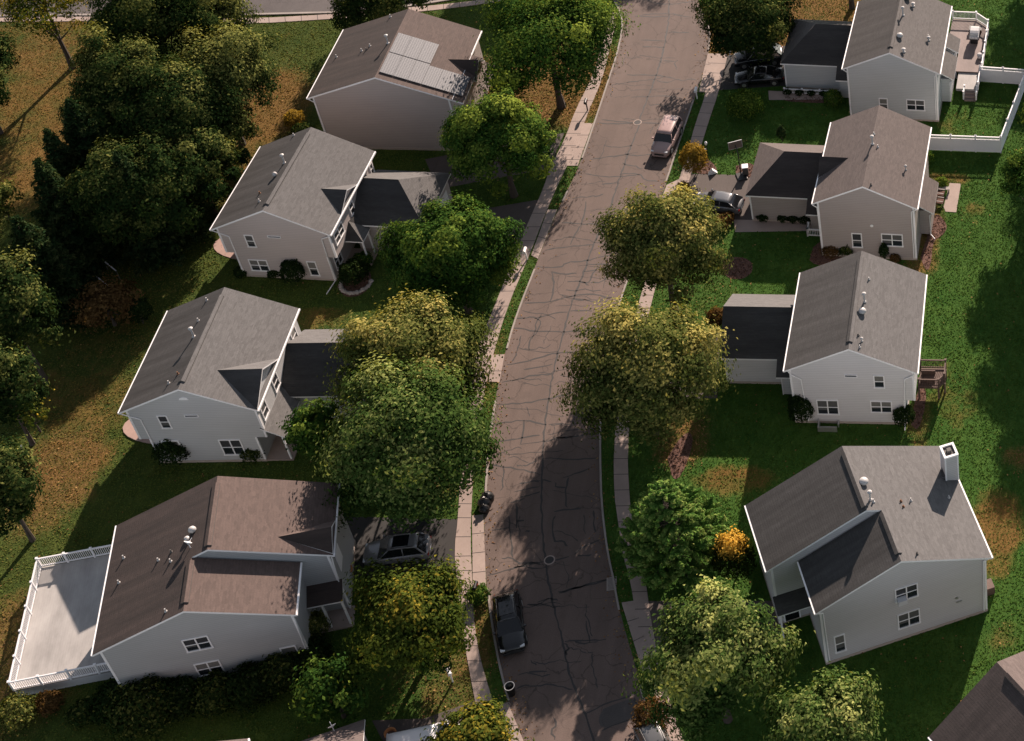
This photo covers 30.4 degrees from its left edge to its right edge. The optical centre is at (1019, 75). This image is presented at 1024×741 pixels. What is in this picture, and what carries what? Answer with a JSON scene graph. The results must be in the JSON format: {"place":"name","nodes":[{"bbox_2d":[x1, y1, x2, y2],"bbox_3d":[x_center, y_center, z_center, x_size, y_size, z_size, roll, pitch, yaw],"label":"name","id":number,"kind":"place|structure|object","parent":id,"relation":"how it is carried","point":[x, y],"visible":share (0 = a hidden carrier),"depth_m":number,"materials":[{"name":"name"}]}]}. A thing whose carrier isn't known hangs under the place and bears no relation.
{"place":"outdoors","nodes":[
{"label":"outdoors","id":0,"kind":"place"},
{"bbox_2d":[0,0,434,14],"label":"cross street","id":1,"kind":"structure","parent":0,"point":[272,6],"depth_m":177.71,"materials":[{"name":"grey asphalt"}]},
{"bbox_2d":[0,0,499,22],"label":"sidewalk","id":2,"kind":"structure","parent":0,"point":[329,16],"depth_m":176.32,"materials":[{"name":"concrete"}]},
{"bbox_2d":[345,517,457,577],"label":"driveway","id":3,"kind":"structure","parent":0,"point":[371,529],"depth_m":128.42,"materials":[{"name":"concrete"}]},
{"bbox_2d":[363,532,431,568],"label":"car","id":4,"kind":"object","parent":3,"relation":"on","point":[401,547],"visible":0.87,"depth_m":125.98,"materials":[{"name":"silver metal"}]},
{"bbox_2d":[372,701,474,740],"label":"driveway","id":5,"kind":"structure","parent":0,"point":[381,726],"depth_m":116.88,"materials":[{"name":"concrete"}]},
{"bbox_2d":[385,719,450,740],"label":"car","id":6,"kind":"object","parent":5,"relation":"on","point":[411,734],"visible":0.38,"depth_m":114.34,"materials":[{"name":"white paint"}]},
{"bbox_2d":[425,133,563,186],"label":"driveway","id":7,"kind":"structure","parent":0,"point":[437,164],"depth_m":159.04,"materials":[{"name":"concrete"}]},
{"bbox_2d":[482,200,537,242],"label":"driveway","id":8,"kind":"structure","parent":0,"point":[523,211],"depth_m":154.51,"materials":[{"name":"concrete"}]},
{"bbox_2d":[0,0,1023,740],"bbox_3d":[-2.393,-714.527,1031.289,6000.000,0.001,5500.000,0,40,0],"label":"lawn","id":9,"kind":"structure","parent":0,"point":[108,454],"depth_m":137.91,"materials":[{"name":"green plant"}]},
{"bbox_2d":[0,31,20,134],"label":"tree","id":10,"kind":"object","parent":9,"relation":"on","point":[5,59],"visible":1,"depth_m":158.93,"materials":[{"name":"green plant"}]},
{"bbox_2d":[0,170,28,234],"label":"tree","id":11,"kind":"object","parent":9,"relation":"on","point":[5,189],"visible":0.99,"depth_m":148.41,"materials":[{"name":"green plant"}]},
{"bbox_2d":[0,689,38,737],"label":"shrub","id":12,"kind":"object","parent":9,"relation":"on","point":[10,703],"visible":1,"depth_m":116.08,"materials":[{"name":"green plant"}]},
{"bbox_2d":[0,432,48,542],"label":"tree","id":13,"kind":"object","parent":9,"relation":"on","point":[17,486],"visible":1,"depth_m":123.08,"materials":[{"name":"green plant"}]},
{"bbox_2d":[0,335,60,445],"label":"tree","id":14,"kind":"object","parent":9,"relation":"on","point":[14,364],"visible":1,"depth_m":129.53,"materials":[{"name":"green plant"}]},
{"bbox_2d":[0,243,75,382],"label":"tree","id":15,"kind":"object","parent":9,"relation":"on","point":[22,294],"visible":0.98,"depth_m":133.45,"materials":[{"name":"green plant"}]},
{"bbox_2d":[0,0,89,69],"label":"tree","id":16,"kind":"object","parent":9,"relation":"on","point":[23,10],"visible":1,"depth_m":163.66,"materials":[{"name":"green plant"}]},
{"bbox_2d":[34,688,66,717],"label":"shrub","id":17,"kind":"object","parent":9,"relation":"on","point":[51,695],"visible":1,"depth_m":117.10,"materials":[{"name":"orange plant"}]},
{"bbox_2d":[7,544,113,695],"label":"deck","id":18,"kind":"structure","parent":9,"relation":"on","point":[56,645],"depth_m":121.50,"materials":[{"name":"white plastic"}]},
{"bbox_2d":[7,215,113,333],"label":"conifer","id":19,"kind":"object","parent":9,"relation":"on","point":[58,276],"visible":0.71,"depth_m":141.64,"materials":[{"name":"green plant"}]},
{"bbox_2d":[41,127,96,234],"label":"conifer","id":20,"kind":"object","parent":9,"relation":"on","point":[59,157],"visible":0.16,"depth_m":146.14,"materials":[{"name":"green plant"}]},
{"bbox_2d":[30,157,126,282],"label":"conifer","id":21,"kind":"object","parent":9,"relation":"on","point":[53,205],"visible":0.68,"depth_m":145.00,"materials":[{"name":"green plant"}]},
{"bbox_2d":[63,694,100,727],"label":"shrub","id":22,"kind":"object","parent":9,"relation":"on","point":[73,712],"visible":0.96,"depth_m":116.55,"materials":[{"name":"green plant"}]},
{"bbox_2d":[59,95,109,221],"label":"conifer","id":23,"kind":"object","parent":9,"relation":"on","point":[76,129],"visible":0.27,"depth_m":146.99,"materials":[{"name":"green plant"}]},
{"bbox_2d":[57,90,131,164],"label":"tree","id":24,"kind":"object","parent":9,"relation":"on","point":[101,116],"visible":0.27,"depth_m":148.73,"materials":[{"name":"green plant"}]},
{"bbox_2d":[62,265,150,331],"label":"bush","id":25,"kind":"object","parent":9,"relation":"on","point":[109,297],"visible":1,"depth_m":142.06,"materials":[{"name":"brown plant"}]},
{"bbox_2d":[83,676,143,730],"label":"shrub","id":26,"kind":"object","parent":9,"relation":"on","point":[104,690],"visible":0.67,"depth_m":116.52,"materials":[{"name":"green plant"}]},
{"bbox_2d":[58,19,189,134],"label":"tree","id":27,"kind":"object","parent":9,"relation":"on","point":[97,63],"visible":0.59,"depth_m":150.60,"materials":[{"name":"green plant"}]},
{"bbox_2d":[59,134,191,247],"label":"tree","id":28,"kind":"object","parent":9,"relation":"on","point":[93,185],"visible":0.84,"depth_m":143.49,"materials":[{"name":"green plant"}]},
{"bbox_2d":[93,673,180,740],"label":"shrub","id":29,"kind":"object","parent":9,"relation":"on","point":[130,693],"visible":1,"depth_m":115.25,"materials":[{"name":"green plant"}]},
{"bbox_2d":[125,296,153,324],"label":"shrub","id":30,"kind":"object","parent":9,"relation":"on","point":[141,308],"visible":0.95,"depth_m":143.04,"materials":[{"name":"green plant"}]},
{"bbox_2d":[79,0,224,62],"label":"tree","id":31,"kind":"object","parent":9,"relation":"on","point":[143,17],"visible":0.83,"depth_m":156.28,"materials":[{"name":"green plant"}]},
{"bbox_2d":[111,149,193,276],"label":"conifer","id":32,"kind":"object","parent":9,"relation":"on","point":[164,244],"visible":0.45,"depth_m":147.81,"materials":[{"name":"green plant"}]},
{"bbox_2d":[100,126,228,244],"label":"tree","id":33,"kind":"object","parent":9,"relation":"on","point":[178,176],"visible":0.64,"depth_m":145.64,"materials":[{"name":"green plant"}]},
{"bbox_2d":[151,439,190,467],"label":"shrub","id":34,"kind":"object","parent":9,"relation":"on","point":[163,446],"visible":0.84,"depth_m":131.85,"materials":[{"name":"green plant"}]},
{"bbox_2d":[98,51,243,158],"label":"tree","id":35,"kind":"object","parent":9,"relation":"on","point":[171,101],"visible":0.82,"depth_m":149.25,"materials":[{"name":"green plant"}]},
{"bbox_2d":[145,674,204,724],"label":"shrub","id":36,"kind":"object","parent":9,"relation":"on","point":[183,697],"visible":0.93,"depth_m":116.50,"materials":[{"name":"green plant"}]},
{"bbox_2d":[161,154,218,246],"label":"conifer","id":37,"kind":"object","parent":9,"relation":"on","point":[205,223],"visible":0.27,"depth_m":150.96,"materials":[{"name":"green plant"}]},
{"bbox_2d":[144,124,244,215],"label":"tree","id":38,"kind":"object","parent":9,"relation":"on","point":[209,146],"visible":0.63,"depth_m":148.84,"materials":[{"name":"green plant"}]},
{"bbox_2d":[187,667,235,719],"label":"shrub","id":39,"kind":"object","parent":9,"relation":"on","point":[205,704],"visible":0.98,"depth_m":116.51,"materials":[{"name":"green plant"}]},
{"bbox_2d":[156,0,268,49],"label":"tree","id":40,"kind":"object","parent":9,"relation":"on","point":[228,9],"visible":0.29,"depth_m":162.81,"materials":[{"name":"green plant"}]},
{"bbox_2d":[91,476,355,697],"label":"house","id":41,"kind":"structure","parent":9,"relation":"on","point":[224,573],"depth_m":117.67,"materials":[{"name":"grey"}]},
{"bbox_2d":[165,15,287,146],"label":"tree","id":42,"kind":"object","parent":9,"relation":"on","point":[225,50],"visible":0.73,"depth_m":154.97,"materials":[{"name":"green plant"}]},
{"bbox_2d":[195,86,265,176],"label":"tree","id":43,"kind":"object","parent":9,"relation":"on","point":[239,128],"visible":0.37,"depth_m":153.72,"materials":[{"name":"green plant"}]},
{"bbox_2d":[118,287,365,462],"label":"house","id":44,"kind":"structure","parent":9,"relation":"on","point":[224,374],"depth_m":132.30,"materials":[{"name":"grey"}]},
{"bbox_2d":[219,659,277,718],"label":"shrub","id":45,"kind":"object","parent":9,"relation":"on","point":[236,680],"visible":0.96,"depth_m":116.64,"materials":[{"name":"green plant"}]},
{"bbox_2d":[252,651,305,701],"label":"shrub","id":46,"kind":"object","parent":9,"relation":"on","point":[286,670],"visible":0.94,"depth_m":117.47,"materials":[{"name":"green plant"}]},
{"bbox_2d":[278,258,306,283],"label":"shrub","id":47,"kind":"object","parent":9,"relation":"on","point":[286,269],"visible":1,"depth_m":146.59,"materials":[{"name":"green plant"}]},
{"bbox_2d":[225,719,367,740],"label":"house","id":48,"kind":"structure","parent":9,"relation":"on","point":[355,731],"depth_m":112.11,"materials":[{"name":"beige"}]},
{"bbox_2d":[279,629,337,680],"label":"shrub","id":49,"kind":"object","parent":9,"relation":"on","point":[319,641],"visible":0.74,"depth_m":119.14,"materials":[{"name":"green plant"}]},
{"bbox_2d":[276,391,356,467],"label":"tree","id":50,"kind":"object","parent":9,"relation":"on","point":[304,422],"visible":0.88,"depth_m":129.28,"materials":[{"name":"green plant"}]},
{"bbox_2d":[209,127,452,293],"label":"house","id":51,"kind":"structure","parent":9,"relation":"on","point":[318,204],"depth_m":147.71,"materials":[{"name":"grey"}]},
{"bbox_2d":[288,647,378,733],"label":"tree","id":52,"kind":"object","parent":9,"relation":"on","point":[314,700],"visible":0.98,"depth_m":113.87,"materials":[{"name":"green plant"}]},
{"bbox_2d":[337,271,370,296],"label":"mulch bed","id":53,"kind":"object","parent":9,"relation":"on","point":[360,284],"visible":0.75,"depth_m":147.64,"materials":[{"name":"brown wood"}]},
{"bbox_2d":[337,258,370,287],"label":"shrub","id":54,"kind":"object","parent":53,"relation":"on","point":[347,267],"visible":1,"depth_m":146.77,"materials":[{"name":"green plant"}]},
{"bbox_2d":[327,0,432,33],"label":"tree","id":55,"kind":"object","parent":9,"relation":"on","point":[353,11],"visible":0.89,"depth_m":168.49,"materials":[{"name":"green plant"}]},
{"bbox_2d":[306,9,490,150],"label":"house","id":56,"kind":"structure","parent":9,"relation":"on","point":[404,79],"depth_m":158.86,"materials":[{"name":"beige"}]},
{"bbox_2d":[326,545,488,693],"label":"tree","id":57,"kind":"object","parent":9,"relation":"on","point":[399,612],"visible":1,"depth_m":115.87,"materials":[{"name":"green plant"}]},
{"bbox_2d":[306,350,509,536],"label":"tree","id":58,"kind":"object","parent":9,"relation":"on","point":[434,431],"visible":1,"depth_m":122.31,"materials":[{"name":"green plant"}]},
{"bbox_2d":[317,283,508,415],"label":"tree","id":59,"kind":"object","parent":9,"relation":"on","point":[418,333],"visible":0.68,"depth_m":130.03,"materials":[{"name":"green plant"}]},
{"bbox_2d":[371,189,529,313],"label":"tree","id":60,"kind":"object","parent":9,"relation":"on","point":[437,248],"visible":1,"depth_m":138.91,"materials":[{"name":"green plant"}]},
{"bbox_2d":[418,689,534,740],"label":"tree","id":61,"kind":"object","parent":9,"relation":"on","point":[483,722],"visible":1,"depth_m":113.05,"materials":[{"name":"green plant"}]},
{"bbox_2d":[472,514,485,584],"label":"driveway apron","id":62,"kind":"object","parent":9,"relation":"on","point":[478,545],"visible":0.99,"depth_m":127.36,"materials":[{"name":"concrete"}]},
{"bbox_2d":[437,84,559,199],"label":"tree","id":63,"kind":"object","parent":9,"relation":"on","point":[476,137],"visible":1,"depth_m":148.95,"materials":[{"name":"green plant"}]},
{"bbox_2d":[0,0,1023,738],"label":"fallen leaves","id":64,"kind":"object","parent":9,"relation":"on","point":[502,406],"visible":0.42,"depth_m":134.77,"materials":[{"name":"brown plant"}]},
{"bbox_2d":[531,209,556,258],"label":"driveway apron","id":65,"kind":"object","parent":9,"relation":"on","point":[546,226],"visible":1,"depth_m":152.61,"materials":[{"name":"concrete"}]},
{"bbox_2d":[471,0,640,109],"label":"tree","id":66,"kind":"object","parent":9,"relation":"on","point":[529,29],"visible":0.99,"depth_m":158.31,"materials":[{"name":"green plant"}]},
{"bbox_2d":[622,601,644,670],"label":"driveway apron","id":67,"kind":"object","parent":9,"relation":"on","point":[629,609],"visible":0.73,"depth_m":122.47,"materials":[{"name":"concrete"}]},
{"bbox_2d":[543,290,740,452],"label":"tree","id":68,"kind":"object","parent":9,"relation":"on","point":[620,375],"visible":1,"depth_m":127.97,"materials":[{"name":"green plant"}]},
{"bbox_2d":[627,692,674,737],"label":"shrub","id":69,"kind":"object","parent":9,"relation":"on","point":[639,720],"visible":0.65,"depth_m":115.49,"materials":[{"name":"brown plant"}]},
{"bbox_2d":[586,181,735,311],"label":"tree","id":70,"kind":"object","parent":9,"relation":"on","point":[654,241],"visible":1,"depth_m":137.74,"materials":[{"name":"green plant"}]},
{"bbox_2d":[614,477,728,592],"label":"tree","id":71,"kind":"object","parent":9,"relation":"on","point":[661,507],"visible":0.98,"depth_m":122.69,"materials":[{"name":"green plant"}]},
{"bbox_2d":[667,433,692,478],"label":"mulch bed","id":72,"kind":"object","parent":9,"relation":"on","point":[680,444],"visible":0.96,"depth_m":133.90,"materials":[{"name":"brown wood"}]},
{"bbox_2d":[678,140,708,173],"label":"shrub","id":73,"kind":"object","parent":9,"relation":"on","point":[691,152],"visible":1,"depth_m":156.37,"materials":[{"name":"orange plant"}]},
{"bbox_2d":[621,574,815,740],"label":"tree","id":74,"kind":"object","parent":9,"relation":"on","point":[722,651],"visible":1,"depth_m":110.15,"materials":[{"name":"green plant"}]},
{"bbox_2d":[707,524,756,581],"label":"shrub","id":75,"kind":"object","parent":9,"relation":"on","point":[728,545],"visible":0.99,"depth_m":123.00,"materials":[{"name":"orange plant"}]},
{"bbox_2d":[685,0,804,64],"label":"tree","id":76,"kind":"object","parent":9,"relation":"on","point":[738,26],"visible":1,"depth_m":165.84,"materials":[{"name":"green plant"}]},
{"bbox_2d":[724,87,765,119],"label":"shrub","id":77,"kind":"object","parent":9,"relation":"on","point":[739,97],"visible":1,"depth_m":163.09,"materials":[{"name":"green plant"}]},
{"bbox_2d":[787,394,814,423],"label":"shrub","id":78,"kind":"object","parent":9,"relation":"on","point":[796,402],"visible":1,"depth_m":134.41,"materials":[{"name":"green plant"}]},
{"bbox_2d":[756,660,890,740],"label":"tree","id":79,"kind":"object","parent":9,"relation":"on","point":[824,714],"visible":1,"depth_m":108.72,"materials":[{"name":"green plant"}]},
{"bbox_2d":[720,251,927,431],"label":"house","id":80,"kind":"structure","parent":9,"relation":"on","point":[839,341],"depth_m":135.23,"materials":[{"name":"white"}]},
{"bbox_2d":[745,105,938,259],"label":"house","id":81,"kind":"structure","parent":9,"relation":"on","point":[861,181],"depth_m":149.35,"materials":[{"name":"beige"}]},
{"bbox_2d":[810,242,902,265],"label":"mulch bed","id":82,"kind":"object","parent":9,"relation":"on","point":[824,260],"visible":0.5,"depth_m":150.12,"materials":[{"name":"brown wood"}]},
{"bbox_2d":[338,96,944,477],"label":"bark chips","id":83,"kind":"object","parent":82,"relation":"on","point":[676,471],"visible":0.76,"depth_m":149.29,"materials":[{"name":"brown wood"}]},
{"bbox_2d":[744,442,994,664],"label":"house","id":84,"kind":"structure","parent":9,"relation":"on","point":[861,549],"depth_m":119.54,"materials":[{"name":"white"}]},
{"bbox_2d":[780,0,960,121],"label":"house","id":85,"kind":"structure","parent":9,"relation":"on","point":[899,57],"depth_m":163.26,"materials":[{"name":"grey"}]},
{"bbox_2d":[917,358,946,398],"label":"deck","id":86,"kind":"structure","parent":9,"relation":"on","point":[932,377],"depth_m":137.71,"materials":[{"name":"brown wood"}]},
{"bbox_2d":[920,214,946,269],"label":"mulch bed","id":87,"kind":"object","parent":9,"relation":"on","point":[929,236],"visible":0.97,"depth_m":151.86,"materials":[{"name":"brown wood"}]},
{"bbox_2d":[950,10,988,101],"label":"deck","id":88,"kind":"structure","parent":9,"relation":"on","point":[969,62],"depth_m":169.99,"materials":[{"name":"beige wood"}]},
{"bbox_2d":[928,651,1023,740],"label":"house","id":89,"kind":"structure","parent":9,"relation":"on","point":[989,706],"depth_m":108.88,"materials":[{"name":"beige"}]},
{"bbox_2d":[929,65,1023,152],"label":"privacy fence","id":90,"kind":"object","parent":9,"relation":"on","point":[981,144],"visible":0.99,"depth_m":160.46,"materials":[{"name":"white plastic"}]},
{"bbox_2d":[993,147,1023,201],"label":"tree","id":91,"kind":"object","parent":9,"relation":"on","point":[1015,163],"visible":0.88,"depth_m":148.87,"materials":[{"name":"green plant"}]},
{"bbox_2d":[455,13,617,718],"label":"sidewalk","id":92,"kind":"structure","parent":0,"point":[463,544],"depth_m":145.97,"materials":[{"name":"concrete"}]},
{"bbox_2d":[484,0,708,740],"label":"road","id":93,"kind":"structure","parent":0,"point":[544,705],"depth_m":134.82,"materials":[{"name":"grey asphalt"}]},
{"bbox_2d":[492,589,527,655],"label":"car","id":94,"kind":"object","parent":93,"relation":"on","point":[511,634],"visible":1,"depth_m":121.19,"materials":[{"name":"black paint"}]},
{"bbox_2d":[490,0,694,740],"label":"road crack","id":95,"kind":"object","parent":93,"relation":"on","point":[525,564],"visible":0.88,"depth_m":136.25,"materials":[{"name":"black asphalt"}]},
{"bbox_2d":[599,275,629,609],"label":"kerb","id":96,"kind":"structure","parent":93,"relation":"on","point":[603,520],"depth_m":129.81,"materials":[{"name":"concrete"}]},
{"bbox_2d":[599,699,635,726],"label":"road patch","id":97,"kind":"object","parent":93,"relation":"on","point":[619,712],"visible":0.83,"depth_m":117.35,"materials":[{"name":"grey asphalt"}]},
{"bbox_2d":[632,721,670,740],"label":"car","id":98,"kind":"object","parent":93,"relation":"on","point":[647,733],"visible":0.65,"depth_m":114.57,"materials":[{"name":"grey paint"}]},
{"bbox_2d":[651,114,682,157],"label":"car","id":99,"kind":"object","parent":93,"relation":"on","point":[669,131],"visible":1,"depth_m":160.21,"materials":[{"name":"beige paint"}]},
{"bbox_2d":[614,53,726,740],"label":"sidewalk","id":100,"kind":"structure","parent":0,"point":[621,478],"depth_m":133.28,"materials":[{"name":"concrete"}]},
{"bbox_2d":[40,0,725,725],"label":"sidewalk joint","id":101,"kind":"object","parent":100,"relation":"on","point":[616,424],"visible":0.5,"depth_m":136.18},
{"bbox_2d":[648,601,788,650],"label":"driveway","id":102,"kind":"structure","parent":0,"point":[654,606],"depth_m":123.29,"materials":[{"name":"concrete"}]},
{"bbox_2d":[688,174,752,219],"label":"driveway","id":103,"kind":"structure","parent":0,"point":[721,182],"depth_m":157.11,"materials":[{"name":"concrete"}]},
{"bbox_2d":[694,189,744,216],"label":"car","id":104,"kind":"object","parent":103,"relation":"on","point":[728,201],"visible":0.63,"depth_m":153.84,"materials":[{"name":"silver metal"}]},
{"bbox_2d":[719,46,785,89],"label":"driveway","id":105,"kind":"structure","parent":0,"point":[727,81],"depth_m":168.70,"materials":[{"name":"concrete"}]},
{"bbox_2d":[733,43,782,69],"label":"car","id":106,"kind":"object","parent":105,"relation":"on","point":[745,60],"visible":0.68,"depth_m":169.59,"materials":[{"name":"black paint"}]},
{"bbox_2d":[734,65,783,87],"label":"car","id":107,"kind":"object","parent":105,"relation":"on","point":[765,74],"visible":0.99,"depth_m":167.46,"materials":[{"name":"black paint"}]},
{"bbox_2d":[734,220,811,231],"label":"garden path","id":108,"kind":"structure","parent":0,"point":[751,226],"depth_m":153.04,"materials":[{"name":"concrete"}]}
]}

